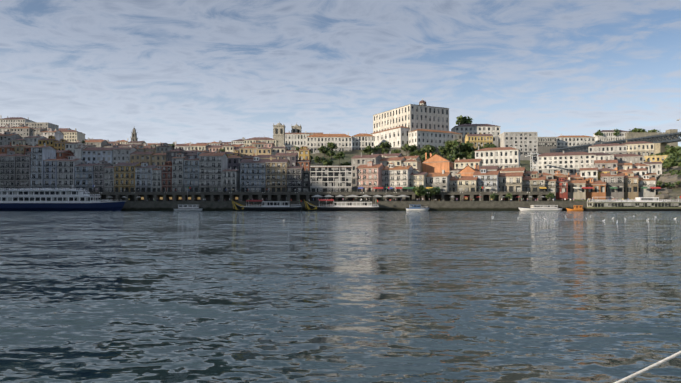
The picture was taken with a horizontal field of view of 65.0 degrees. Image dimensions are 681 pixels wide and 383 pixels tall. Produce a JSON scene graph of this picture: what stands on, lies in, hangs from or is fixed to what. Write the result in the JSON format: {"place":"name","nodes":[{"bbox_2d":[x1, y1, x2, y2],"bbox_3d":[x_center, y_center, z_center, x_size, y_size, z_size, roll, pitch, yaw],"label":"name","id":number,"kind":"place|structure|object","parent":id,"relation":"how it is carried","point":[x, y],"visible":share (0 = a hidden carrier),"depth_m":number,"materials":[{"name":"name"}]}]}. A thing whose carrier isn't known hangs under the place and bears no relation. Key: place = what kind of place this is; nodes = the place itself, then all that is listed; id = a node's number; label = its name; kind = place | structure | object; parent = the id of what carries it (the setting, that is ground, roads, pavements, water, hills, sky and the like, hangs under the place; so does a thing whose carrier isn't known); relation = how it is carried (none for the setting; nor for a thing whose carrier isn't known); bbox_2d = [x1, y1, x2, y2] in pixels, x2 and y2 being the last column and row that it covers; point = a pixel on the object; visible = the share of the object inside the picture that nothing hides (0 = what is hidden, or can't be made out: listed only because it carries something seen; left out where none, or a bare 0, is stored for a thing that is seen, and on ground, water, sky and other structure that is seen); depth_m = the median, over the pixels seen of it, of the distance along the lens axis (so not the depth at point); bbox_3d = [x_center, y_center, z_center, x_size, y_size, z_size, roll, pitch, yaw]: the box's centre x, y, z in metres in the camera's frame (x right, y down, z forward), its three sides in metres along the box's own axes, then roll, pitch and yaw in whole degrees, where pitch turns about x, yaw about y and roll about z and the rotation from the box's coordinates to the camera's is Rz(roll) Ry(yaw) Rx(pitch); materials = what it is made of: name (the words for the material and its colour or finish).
{"place":"outdoors","nodes":[
{"label":"outdoors","id":0,"kind":"place"},
{"bbox_2d":[0,211,680,382],"bbox_3d":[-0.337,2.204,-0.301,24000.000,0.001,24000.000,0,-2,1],"label":"river water","id":1,"kind":"structure","parent":0,"point":[308,297],"depth_m":13.06,"materials":[{"name":"blue liquid"}]},
{"bbox_2d":[0,188,125,210],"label":"cruise ship","id":2,"kind":"object","parent":1,"relation":"on","point":[46,200],"visible":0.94,"depth_m":238.84,"materials":[{"name":"blue paint"}]},
{"bbox_2d":[173,205,202,210],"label":"boat","id":3,"kind":"object","parent":1,"relation":"on","point":[188,208],"visible":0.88,"depth_m":242.85,"materials":[{"name":"paint"}]},
{"bbox_2d":[232,200,302,210],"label":"tour boat","id":4,"kind":"object","parent":1,"relation":"on","point":[274,206],"visible":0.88,"depth_m":238.25,"materials":[{"name":"black paint"}]},
{"bbox_2d":[304,199,378,210],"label":"tour boat","id":5,"kind":"object","parent":1,"relation":"on","point":[353,206],"visible":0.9,"depth_m":237.49,"materials":[{"name":"black paint"}]},
{"bbox_2d":[406,205,429,210],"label":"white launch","id":6,"kind":"object","parent":1,"relation":"on","point":[414,208],"visible":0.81,"depth_m":241.16,"materials":[{"name":"white paint"}]},
{"bbox_2d":[518,205,561,210],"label":"white boat","id":7,"kind":"object","parent":1,"relation":"on","point":[544,208],"visible":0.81,"depth_m":238.22,"materials":[{"name":"paint"}]},
{"bbox_2d":[583,197,680,210],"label":"cruise ship","id":8,"kind":"object","parent":1,"relation":"on","point":[646,204],"visible":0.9,"depth_m":233.79,"materials":[{"name":"white paint"}]},
{"bbox_2d":[0,0,680,154],"label":"sky","id":9,"kind":"structure","parent":0,"point":[180,71],"materials":[{"name":"blue"}]},
{"bbox_2d":[310,150,680,200],"bbox_3d":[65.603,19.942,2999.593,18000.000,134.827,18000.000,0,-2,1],"label":"ground","id":10,"kind":"structure","parent":0,"point":[675,193],"depth_m":407.58,"materials":[{"name":"green plant"}]},
{"bbox_2d":[0,131,22,145],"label":"house","id":11,"kind":"structure","parent":10,"relation":"on","point":[6,137],"depth_m":345.41,"materials":[{"name":"grey paint"}]},
{"bbox_2d":[0,150,23,189],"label":"house","id":12,"kind":"structure","parent":10,"relation":"on","point":[7,171],"depth_m":274.31,"materials":[{"name":"grey paint"}]},
{"bbox_2d":[0,115,33,126],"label":"building","id":13,"kind":"structure","parent":10,"relation":"on","point":[15,121],"depth_m":569.92,"materials":[{"name":"white paint"}]},
{"bbox_2d":[10,124,32,138],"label":"house","id":14,"kind":"structure","parent":10,"relation":"on","point":[22,130],"depth_m":427.45,"materials":[{"name":"beige paint"}]},
{"bbox_2d":[15,151,30,189],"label":"house","id":15,"kind":"structure","parent":10,"relation":"on","point":[23,172],"depth_m":274.11,"materials":[{"name":"grey paint"}]},
{"bbox_2d":[24,133,45,145],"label":"house","id":16,"kind":"structure","parent":10,"relation":"on","point":[32,140],"depth_m":346.49,"materials":[{"name":"grey paint"}]},
{"bbox_2d":[26,122,58,130],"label":"building","id":17,"kind":"structure","parent":10,"relation":"on","point":[46,125],"depth_m":548.93,"materials":[{"name":"white paint"}]},
{"bbox_2d":[30,143,55,189],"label":"house","id":18,"kind":"structure","parent":10,"relation":"on","point":[39,154],"depth_m":274.13,"materials":[{"name":"white paint"}]},
{"bbox_2d":[38,135,59,146],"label":"house","id":19,"kind":"structure","parent":10,"relation":"on","point":[50,140],"depth_m":347.06,"materials":[{"name":"yellow paint"}]},
{"bbox_2d":[43,157,60,189],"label":"house","id":20,"kind":"structure","parent":10,"relation":"on","point":[50,173],"depth_m":273.78,"materials":[{"name":"white paint"}]},
{"bbox_2d":[40,128,63,140],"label":"house","id":21,"kind":"structure","parent":10,"relation":"on","point":[58,135],"depth_m":429.75,"materials":[{"name":"white paint"}]},
{"bbox_2d":[56,150,74,158],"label":"house","id":22,"kind":"structure","parent":10,"relation":"on","point":[61,154],"depth_m":304.58,"materials":[{"name":"red paint"}]},
{"bbox_2d":[55,128,84,141],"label":"house","id":23,"kind":"structure","parent":10,"relation":"on","point":[72,135],"depth_m":527.68,"materials":[{"name":"beige paint"}]},
{"bbox_2d":[57,155,85,189],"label":"house","id":24,"kind":"structure","parent":10,"relation":"on","point":[65,173],"depth_m":273.64,"materials":[{"name":"white paint"}]},
{"bbox_2d":[65,141,82,153],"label":"house","id":25,"kind":"structure","parent":10,"relation":"on","point":[70,146],"depth_m":346.34,"materials":[{"name":"grey paint"}]},
{"bbox_2d":[74,160,98,191],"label":"house","id":26,"kind":"structure","parent":10,"relation":"on","point":[84,175],"depth_m":273.38,"materials":[{"name":"white paint"}]},
{"bbox_2d":[85,138,107,146],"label":"house","id":27,"kind":"structure","parent":10,"relation":"on","point":[98,143],"depth_m":425.22,"materials":[{"name":"beige paint"}]},
{"bbox_2d":[82,146,116,164],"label":"building","id":28,"kind":"structure","parent":10,"relation":"on","point":[94,154],"depth_m":304.62,"materials":[{"name":"white paint"}]},
{"bbox_2d":[93,160,112,191],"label":"house","id":29,"kind":"structure","parent":10,"relation":"on","point":[98,178],"depth_m":273.20,"materials":[{"name":"grey paint"}]},
{"bbox_2d":[104,162,114,191],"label":"house","id":30,"kind":"structure","parent":10,"relation":"on","point":[109,178],"depth_m":273.06,"materials":[{"name":"grey paint"}]},
{"bbox_2d":[112,145,138,164],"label":"building","id":31,"kind":"structure","parent":10,"relation":"on","point":[121,154],"depth_m":305.17,"materials":[{"name":"grey paint"}]},
{"bbox_2d":[114,161,140,191],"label":"house","id":32,"kind":"structure","parent":10,"relation":"on","point":[124,175],"depth_m":272.90,"materials":[{"name":"yellow paint"}]},
{"bbox_2d":[130,150,153,164],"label":"house","id":33,"kind":"structure","parent":10,"relation":"on","point":[140,157],"depth_m":302.53,"materials":[{"name":"beige paint"}]},
{"bbox_2d":[135,162,156,191],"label":"house","id":34,"kind":"structure","parent":10,"relation":"on","point":[143,176],"depth_m":272.69,"materials":[{"name":"white paint"}]},
{"bbox_2d":[152,165,161,191],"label":"house","id":35,"kind":"structure","parent":10,"relation":"on","point":[157,178],"depth_m":272.54,"materials":[{"name":"grey paint"}]},
{"bbox_2d":[151,150,165,165],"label":"house","id":36,"kind":"structure","parent":10,"relation":"on","point":[157,159],"depth_m":303.82,"materials":[{"name":"beige paint"}]},
{"bbox_2d":[156,143,172,152],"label":"house","id":37,"kind":"structure","parent":10,"relation":"on","point":[165,147],"depth_m":341.76,"materials":[{"name":"beige paint"}]},
{"bbox_2d":[161,161,171,191],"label":"house","id":38,"kind":"structure","parent":10,"relation":"on","point":[166,176],"depth_m":272.42,"materials":[{"name":"red paint"}]},
{"bbox_2d":[166,147,186,161],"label":"house","id":39,"kind":"structure","parent":10,"relation":"on","point":[170,154],"depth_m":301.20,"materials":[{"name":"beige paint"}]},
{"bbox_2d":[172,152,187,191],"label":"house","id":40,"kind":"structure","parent":10,"relation":"on","point":[177,171],"depth_m":272.36,"materials":[{"name":"grey paint"}]},
{"bbox_2d":[183,155,198,191],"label":"house","id":41,"kind":"structure","parent":10,"relation":"on","point":[191,172],"depth_m":272.16,"materials":[{"name":"white paint"}]},
{"bbox_2d":[199,151,227,191],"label":"house","id":42,"kind":"structure","parent":10,"relation":"on","point":[212,166],"depth_m":272.01,"materials":[{"name":"white paint"}]},
{"bbox_2d":[222,167,239,191],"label":"house","id":43,"kind":"structure","parent":10,"relation":"on","point":[230,179],"depth_m":271.74,"materials":[{"name":"white paint"}]},
{"bbox_2d":[227,154,242,169],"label":"house","id":44,"kind":"structure","parent":10,"relation":"on","point":[233,161],"depth_m":300.93,"materials":[{"name":"grey paint"}]},
{"bbox_2d":[239,144,257,156],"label":"house","id":45,"kind":"structure","parent":10,"relation":"on","point":[250,150],"depth_m":342.95,"materials":[{"name":"beige paint"}]},
{"bbox_2d":[240,156,266,191],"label":"house","id":46,"kind":"structure","parent":10,"relation":"on","point":[253,174],"depth_m":271.48,"materials":[{"name":"white paint"}]},
{"bbox_2d":[244,137,277,146],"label":"building","id":47,"kind":"structure","parent":10,"relation":"on","point":[249,141],"depth_m":473.10,"materials":[{"name":"white paint"}]},
{"bbox_2d":[265,157,289,191],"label":"house","id":48,"kind":"structure","parent":10,"relation":"on","point":[276,175],"depth_m":271.23,"materials":[{"name":"beige paint"}]},
{"bbox_2d":[275,151,298,165],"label":"house","id":49,"kind":"structure","parent":10,"relation":"on","point":[293,157],"depth_m":299.38,"materials":[{"name":"pink paint"}]},
{"bbox_2d":[286,164,303,191],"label":"house","id":50,"kind":"structure","parent":10,"relation":"on","point":[294,177],"depth_m":270.94,"materials":[{"name":"beige paint"}]},
{"bbox_2d":[285,131,309,149],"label":"building","id":51,"kind":"structure","parent":10,"relation":"on","point":[299,140],"depth_m":482.24,"materials":[{"name":"white paint"}]},
{"bbox_2d":[273,122,322,146],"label":"cathedral","id":52,"kind":"structure","parent":10,"relation":"on","point":[279,133],"depth_m":523.32,"materials":[{"name":"stone"}]},
{"bbox_2d":[296,156,310,170],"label":"house","id":53,"kind":"structure","parent":10,"relation":"on","point":[306,164],"depth_m":299.82,"materials":[{"name":"orange paint"}]},
{"bbox_2d":[299,146,310,159],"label":"house","id":54,"kind":"structure","parent":10,"relation":"on","point":[304,153],"depth_m":341.13,"materials":[{"name":"yellow paint"}]},
{"bbox_2d":[302,171,309,191],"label":"house","id":55,"kind":"structure","parent":10,"relation":"on","point":[305,180],"depth_m":274.82,"materials":[{"name":"grey paint"}]},
{"bbox_2d":[307,132,351,153],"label":"building","id":56,"kind":"structure","parent":10,"relation":"on","point":[315,142],"depth_m":443.48,"materials":[{"name":"white paint"}]},
{"bbox_2d":[310,166,351,191],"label":"building","id":57,"kind":"structure","parent":10,"relation":"on","point":[328,178],"depth_m":272.65,"materials":[{"name":"white paint"}]},
{"bbox_2d":[352,133,374,149],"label":"building","id":58,"kind":"structure","parent":10,"relation":"on","point":[360,141],"depth_m":446.85,"materials":[{"name":"white paint"}]},
{"bbox_2d":[351,153,381,189],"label":"house","id":59,"kind":"structure","parent":10,"relation":"on","point":[357,160],"depth_m":304.50,"materials":[{"name":"white paint"}]},
{"bbox_2d":[356,161,384,191],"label":"house","id":60,"kind":"structure","parent":10,"relation":"on","point":[369,175],"depth_m":272.63,"materials":[{"name":"pink paint"}]},
{"bbox_2d":[370,126,409,146],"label":"building","id":61,"kind":"structure","parent":10,"relation":"on","point":[396,137],"depth_m":446.23,"materials":[{"name":"white paint"}]},
{"bbox_2d":[379,155,405,165],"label":"house","id":62,"kind":"structure","parent":10,"relation":"on","point":[386,161],"depth_m":304.24,"materials":[{"name":"white paint"}]},
{"bbox_2d":[382,163,413,191],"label":"house","id":63,"kind":"structure","parent":10,"relation":"on","point":[393,176],"depth_m":272.77,"materials":[{"name":"white paint"}]},
{"bbox_2d":[121,201,680,210],"bbox_3d":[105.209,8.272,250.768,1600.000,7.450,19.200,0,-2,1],"label":"quay wall","id":64,"kind":"structure","parent":10,"relation":"on","point":[382,205],"depth_m":244.52,"materials":[{"name":"stone"}]},
{"bbox_2d":[83,190,550,200],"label":"arcade wall","id":65,"kind":"structure","parent":64,"relation":"on","point":[279,195],"depth_m":260.05,"materials":[{"name":"stone"}]},
{"bbox_2d":[358,187,660,188],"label":"shop awnings","id":66,"kind":"object","parent":65,"relation":"on","point":[490,187],"visible":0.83,"depth_m":267.15,"materials":[{"name":"red fabric"}]},
{"bbox_2d":[373,104,448,132],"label":"palace building","id":67,"kind":"structure","parent":10,"relation":"on","point":[412,117],"depth_m":452.33,"materials":[{"name":"white paint"}]},
{"bbox_2d":[402,158,422,171],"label":"house","id":68,"kind":"structure","parent":10,"relation":"on","point":[414,163],"depth_m":300.76,"materials":[{"name":"white paint"}]},
{"bbox_2d":[369,147,458,155],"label":"palace retaining wall","id":69,"kind":"structure","parent":10,"relation":"on","point":[403,152],"depth_m":427.80,"materials":[{"name":"stone"}]},
{"bbox_2d":[409,169,427,191],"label":"house","id":70,"kind":"structure","parent":10,"relation":"on","point":[417,177],"depth_m":271.49,"materials":[{"name":"beige paint"}]},
{"bbox_2d":[412,185,428,196],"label":"tree","id":71,"kind":"object","parent":10,"relation":"on","point":[421,190],"visible":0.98,"depth_m":253.76,"materials":[{"name":"green plant"}]},
{"bbox_2d":[408,129,461,146],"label":"building","id":72,"kind":"structure","parent":10,"relation":"on","point":[424,137],"depth_m":436.25,"materials":[{"name":"white paint"}]},
{"bbox_2d":[422,153,453,172],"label":"house","id":73,"kind":"structure","parent":10,"relation":"on","point":[435,163],"depth_m":304.25,"materials":[{"name":"orange paint"}]},
{"bbox_2d":[426,170,451,191],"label":"house","id":74,"kind":"structure","parent":10,"relation":"on","point":[441,179],"depth_m":271.65,"materials":[{"name":"white paint"}]},
{"bbox_2d":[449,173,477,191],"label":"house","id":75,"kind":"structure","parent":10,"relation":"on","point":[458,182],"depth_m":272.05,"materials":[{"name":"beige paint"}]},
{"bbox_2d":[456,115,472,124],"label":"tree","id":76,"kind":"object","parent":10,"relation":"on","point":[461,119],"visible":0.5,"depth_m":503.10,"materials":[{"name":"green plant"}]},
{"bbox_2d":[458,141,473,153],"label":"tree","id":77,"kind":"object","parent":10,"relation":"on","point":[466,146],"visible":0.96,"depth_m":384.59,"materials":[{"name":"green plant"}]},
{"bbox_2d":[454,158,482,168],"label":"house","id":78,"kind":"structure","parent":10,"relation":"on","point":[462,163],"depth_m":332.80,"materials":[{"name":"beige paint"}]},
{"bbox_2d":[458,165,478,175],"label":"house","id":79,"kind":"structure","parent":10,"relation":"on","point":[467,170],"depth_m":297.05,"materials":[{"name":"orange paint"}]},
{"bbox_2d":[451,122,500,151],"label":"building","id":80,"kind":"structure","parent":10,"relation":"on","point":[465,129],"depth_m":473.91,"materials":[{"name":"white paint"}]},
{"bbox_2d":[464,132,492,148],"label":"building","id":81,"kind":"structure","parent":10,"relation":"on","point":[477,140],"depth_m":438.78,"materials":[{"name":"yellow paint"}]},
{"bbox_2d":[473,167,499,191],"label":"house","id":82,"kind":"structure","parent":10,"relation":"on","point":[485,178],"depth_m":271.14,"materials":[{"name":"white paint"}]},
{"bbox_2d":[475,146,519,167],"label":"building","id":83,"kind":"structure","parent":10,"relation":"on","point":[505,157],"depth_m":348.06,"materials":[{"name":"white paint"}]},
{"bbox_2d":[498,171,523,191],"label":"house","id":84,"kind":"structure","parent":10,"relation":"on","point":[509,181],"depth_m":270.85,"materials":[{"name":"beige paint"}]},
{"bbox_2d":[497,166,525,172],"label":"house","id":85,"kind":"structure","parent":10,"relation":"on","point":[513,169],"depth_m":302.57,"materials":[{"name":"brown tile"}]},
{"bbox_2d":[498,132,537,159],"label":"building","id":86,"kind":"structure","parent":10,"relation":"on","point":[524,143],"depth_m":429.95,"materials":[{"name":"white paint"}]},
{"bbox_2d":[522,173,545,191],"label":"house","id":87,"kind":"structure","parent":10,"relation":"on","point":[533,181],"depth_m":270.91,"materials":[{"name":"beige paint"}]},
{"bbox_2d":[538,137,556,153],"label":"building","id":88,"kind":"structure","parent":10,"relation":"on","point":[546,144],"depth_m":646.22,"materials":[{"name":"beige paint"}]},
{"bbox_2d":[545,179,556,199],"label":"house","id":89,"kind":"structure","parent":10,"relation":"on","point":[550,184],"depth_m":268.89,"materials":[{"name":"white paint"}]},
{"bbox_2d":[556,177,567,199],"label":"house","id":90,"kind":"structure","parent":10,"relation":"on","point":[561,185],"depth_m":268.93,"materials":[{"name":"red paint"}]},
{"bbox_2d":[533,151,595,174],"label":"building","id":91,"kind":"structure","parent":10,"relation":"on","point":[571,163],"depth_m":339.35,"materials":[{"name":"white paint"}]},
{"bbox_2d":[557,134,594,150],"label":"building","id":92,"kind":"structure","parent":10,"relation":"on","point":[567,141],"depth_m":655.61,"materials":[{"name":"white paint"}]},
{"bbox_2d":[566,176,585,199],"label":"house","id":93,"kind":"structure","parent":10,"relation":"on","point":[580,193],"depth_m":269.45,"materials":[{"name":"beige paint"}]},
{"bbox_2d":[579,164,597,180],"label":"house","id":94,"kind":"structure","parent":10,"relation":"on","point":[586,173],"depth_m":298.95,"materials":[{"name":"white paint"}]},
{"bbox_2d":[585,177,605,199],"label":"house","id":95,"kind":"structure","parent":10,"relation":"on","point":[599,189],"depth_m":269.35,"materials":[{"name":"orange paint"}]},
{"bbox_2d":[592,149,613,159],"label":"house","id":96,"kind":"structure","parent":10,"relation":"on","point":[602,156],"depth_m":351.49,"materials":[{"name":"white paint"}]},
{"bbox_2d":[594,158,617,169],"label":"house","id":97,"kind":"structure","parent":10,"relation":"on","point":[607,163],"depth_m":317.40,"materials":[{"name":"paint"}]},
{"bbox_2d":[588,142,626,153],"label":"building","id":98,"kind":"structure","parent":10,"relation":"on","point":[614,148],"depth_m":401.41,"materials":[{"name":"white paint"}]},
{"bbox_2d":[593,129,629,142],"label":"building","id":99,"kind":"structure","parent":10,"relation":"on","point":[609,135],"depth_m":664.78,"materials":[{"name":"white paint"}]},
{"bbox_2d":[600,170,623,199],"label":"house","id":100,"kind":"structure","parent":10,"relation":"on","point":[613,178],"depth_m":269.21,"materials":[{"name":"paint"}]},
{"bbox_2d":[612,152,643,163],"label":"house","id":101,"kind":"structure","parent":10,"relation":"on","point":[633,157],"depth_m":359.89,"materials":[{"name":"white paint"}]},
{"bbox_2d":[624,172,638,198],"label":"house","id":102,"kind":"structure","parent":10,"relation":"on","point":[630,185],"depth_m":268.58,"materials":[{"name":"beige paint"}]},
{"bbox_2d":[627,166,646,177],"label":"house","id":103,"kind":"structure","parent":10,"relation":"on","point":[638,171],"depth_m":299.68,"materials":[{"name":"white paint"}]},
{"bbox_2d":[623,139,653,155],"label":"building","id":104,"kind":"structure","parent":10,"relation":"on","point":[643,148],"depth_m":419.39,"materials":[{"name":"beige paint"}]},
{"bbox_2d":[638,174,655,196],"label":"house","id":105,"kind":"structure","parent":10,"relation":"on","point":[647,181],"depth_m":268.64,"materials":[{"name":"white paint"}]},
{"bbox_2d":[625,129,677,149],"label":"bridge","id":106,"kind":"structure","parent":10,"relation":"on","point":[629,135],"depth_m":641.90,"materials":[{"name":"stone"}]},
{"bbox_2d":[644,161,662,179],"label":"house","id":107,"kind":"structure","parent":10,"relation":"on","point":[655,167],"depth_m":314.06,"materials":[{"name":"white paint"}]},
{"bbox_2d":[644,155,667,168],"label":"building","id":108,"kind":"structure","parent":10,"relation":"on","point":[659,158],"depth_m":370.76,"materials":[{"name":"yellow paint"}]},
{"bbox_2d":[654,142,666,155],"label":"dom luis bridge stone pier","id":109,"kind":"structure","parent":10,"relation":"on","point":[659,148],"depth_m":462.89,"materials":[{"name":"stone"}]},
{"bbox_2d":[655,166,680,199],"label":"escarpment rocks","id":110,"kind":"object","parent":10,"relation":"on","point":[668,177],"visible":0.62,"depth_m":276.16,"materials":[{"name":"stone"}]},
{"bbox_2d":[550,131,680,152],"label":"bridge deck","id":111,"kind":"structure","parent":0,"point":[667,136],"depth_m":484.90,"materials":[{"name":"metal"}]},
{"bbox_2d":[614,351,680,382],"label":"mooring rope","id":112,"kind":"object","parent":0,"point":[646,369],"visible":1,"depth_m":2.75,"materials":[{"name":"white fabric"}]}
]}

